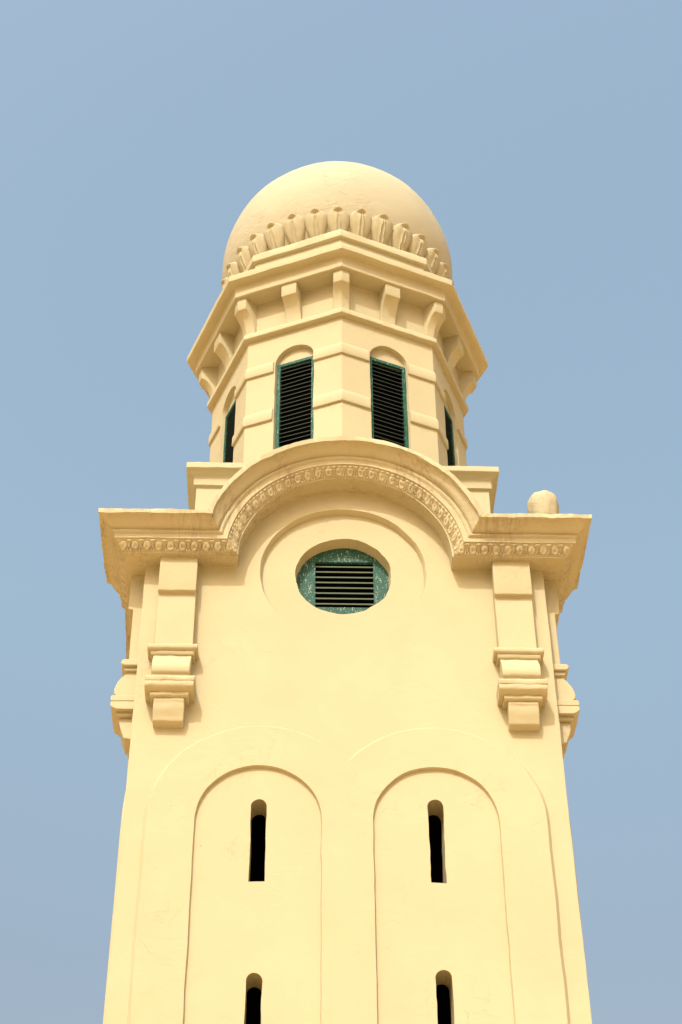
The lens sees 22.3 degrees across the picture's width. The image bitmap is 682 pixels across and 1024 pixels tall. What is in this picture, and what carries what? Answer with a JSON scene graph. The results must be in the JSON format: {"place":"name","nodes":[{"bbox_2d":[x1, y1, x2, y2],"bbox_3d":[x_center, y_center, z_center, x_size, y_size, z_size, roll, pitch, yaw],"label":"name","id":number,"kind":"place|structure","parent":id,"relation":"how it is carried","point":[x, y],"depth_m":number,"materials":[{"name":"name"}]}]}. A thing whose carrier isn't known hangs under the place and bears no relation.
{"place":"outdoors","nodes":[
{"label":"outdoors","id":0,"kind":"place"},
{"bbox_2d":[0,0,681,1023],"label":"sky","id":1,"kind":"structure","parent":0,"point":[542,139],"materials":[{"name":"blue"}]},
{"bbox_2d":[98,161,591,1023],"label":"tower","id":2,"kind":"structure","parent":0,"point":[344,703],"depth_m":21.47,"materials":[{"name":"yellow paint"}]},
{"bbox_2d":[244,973,261,1023],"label":"slit window","id":3,"kind":"structure","parent":2,"relation":"in","point":[252,1015],"depth_m":19.45,"materials":[{"name":"black paint"}]},
{"bbox_2d":[248,799,266,881],"bbox_3d":[-0.970,4.085,20.270,0.429,1.325,0.950,1,-41,-1],"label":"slit window","id":4,"kind":"structure","parent":2,"relation":"in","point":[257,819],"depth_m":20.79,"materials":[{"name":"black paint"}]},
{"bbox_2d":[296,548,388,613],"bbox_3d":[0.019,1.116,22.988,1.360,1.360,0.500,1,-41,-1],"label":"round window","id":5,"kind":"structure","parent":2,"relation":"in","point":[341,580],"depth_m":23.07,"materials":[{"name":"green paint"}]},
{"bbox_2d":[427,800,446,882],"bbox_3d":[1.096,4.106,20.324,0.430,1.341,0.950,1,-41,-1],"label":"slit window","id":6,"kind":"structure","parent":2,"relation":"in","point":[435,807],"depth_m":20.82,"materials":[{"name":"black paint"}]},
{"bbox_2d":[435,970,454,1023],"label":"slit window","id":7,"kind":"structure","parent":2,"relation":"in","point":[444,987],"depth_m":19.50,"materials":[{"name":"black paint"}]}
]}

